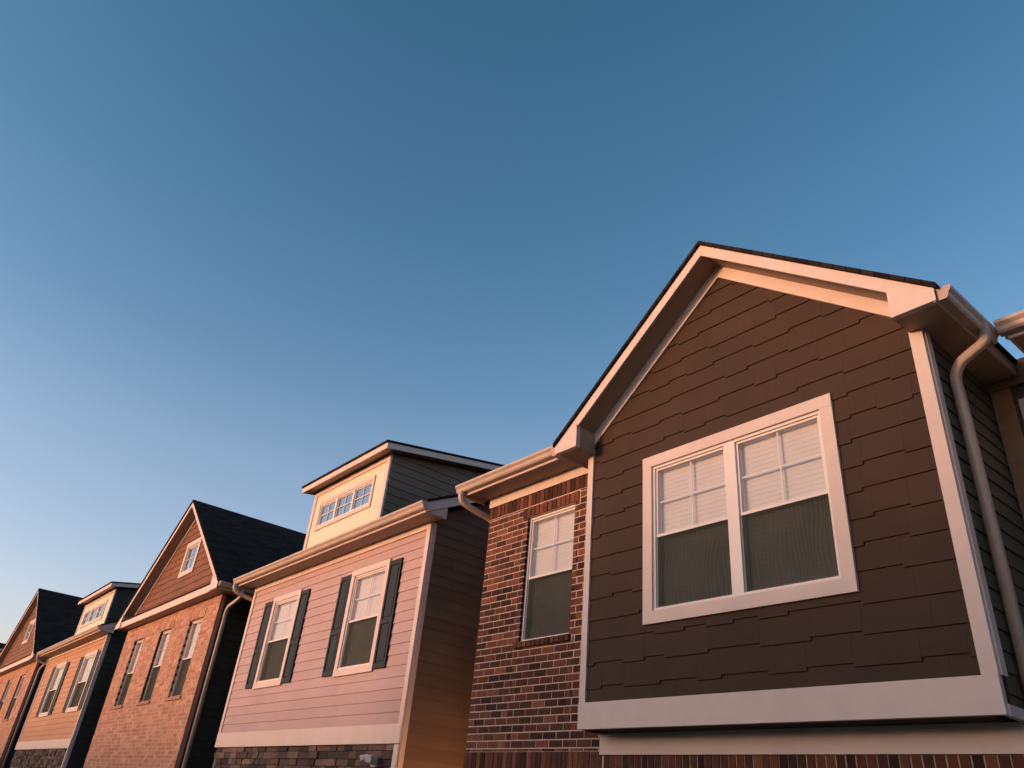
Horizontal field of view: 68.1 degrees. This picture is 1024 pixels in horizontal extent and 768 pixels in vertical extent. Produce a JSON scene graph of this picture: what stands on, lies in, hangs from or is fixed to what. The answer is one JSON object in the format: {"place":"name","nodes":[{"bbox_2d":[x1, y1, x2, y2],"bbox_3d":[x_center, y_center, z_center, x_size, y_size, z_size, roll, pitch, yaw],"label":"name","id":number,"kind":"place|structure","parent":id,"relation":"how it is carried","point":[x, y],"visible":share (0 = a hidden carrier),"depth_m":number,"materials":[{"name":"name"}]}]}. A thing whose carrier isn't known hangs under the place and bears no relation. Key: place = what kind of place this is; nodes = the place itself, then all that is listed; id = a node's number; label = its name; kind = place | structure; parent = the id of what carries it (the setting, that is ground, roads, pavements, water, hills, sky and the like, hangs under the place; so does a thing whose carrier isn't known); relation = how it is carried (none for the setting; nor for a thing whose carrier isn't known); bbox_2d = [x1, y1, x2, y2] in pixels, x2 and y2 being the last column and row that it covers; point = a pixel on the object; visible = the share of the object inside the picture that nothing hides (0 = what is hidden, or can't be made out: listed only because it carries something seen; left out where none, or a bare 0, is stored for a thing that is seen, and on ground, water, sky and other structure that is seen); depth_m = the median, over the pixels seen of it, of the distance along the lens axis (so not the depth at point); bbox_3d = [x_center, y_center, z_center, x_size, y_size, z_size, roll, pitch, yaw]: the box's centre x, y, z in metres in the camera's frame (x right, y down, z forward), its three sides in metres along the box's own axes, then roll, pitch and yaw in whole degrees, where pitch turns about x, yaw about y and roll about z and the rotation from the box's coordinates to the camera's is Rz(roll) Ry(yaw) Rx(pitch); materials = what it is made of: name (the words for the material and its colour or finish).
{"place":"outdoors","nodes":[
{"label":"outdoors","id":0,"kind":"place"},
{"bbox_2d":[0,0,1023,643],"label":"sky","id":1,"kind":"structure","parent":0,"point":[249,249],"materials":[{"name":"blue"}]},
{"bbox_3d":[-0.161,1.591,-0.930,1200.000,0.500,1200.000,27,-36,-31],"label":"ground","id":2,"kind":"structure","parent":0,"visible":0},
{"bbox_2d":[0,588,84,767],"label":"brick gable townhouse","id":3,"kind":"structure","parent":2,"relation":"on","point":[49,618],"depth_m":34.55,"materials":[{"name":"brick"}]},
{"bbox_2d":[3,677,24,700],"bbox_3d":[-23.516,14.698,35.177,0.024,1.692,7.292,27,-36,-31],"label":"window glass","id":4,"kind":"structure","parent":3,"relation":"in","point":[23,677],"depth_m":33.64,"materials":[{"name":"glass"}]},
{"bbox_2d":[9,581,140,767],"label":"siding townhouse","id":5,"kind":"structure","parent":2,"relation":"on","point":[62,719],"depth_m":25.41,"materials":[{"name":"wood"}]},
{"bbox_2d":[83,605,104,623],"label":"window glass","id":6,"kind":"structure","parent":5,"relation":"in","point":[103,606],"depth_m":28.73,"materials":[{"name":"glass"}]},
{"bbox_2d":[83,499,305,767],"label":"brick gable townhouse","id":7,"kind":"structure","parent":2,"relation":"on","point":[182,620],"depth_m":19.47,"materials":[{"name":"brick"}]},
{"bbox_2d":[184,546,197,570],"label":"window glass","id":8,"kind":"structure","parent":7,"relation":"in","point":[191,553],"depth_m":21.21,"materials":[{"name":"glass"}]},
{"bbox_2d":[212,440,503,767],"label":"siding townhouse","id":9,"kind":"structure","parent":2,"relation":"on","point":[358,644],"depth_m":13.03,"materials":[{"name":"wood"}]},
{"bbox_2d":[320,484,371,523],"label":"window glass","id":10,"kind":"structure","parent":9,"relation":"in","point":[367,490],"depth_m":16.02,"materials":[{"name":"glass"}]},
{"bbox_2d":[455,241,1023,767],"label":"brown shake townhouse","id":11,"kind":"structure","parent":2,"relation":"on","point":[753,509],"depth_m":7.11,"materials":[{"name":"paint"}]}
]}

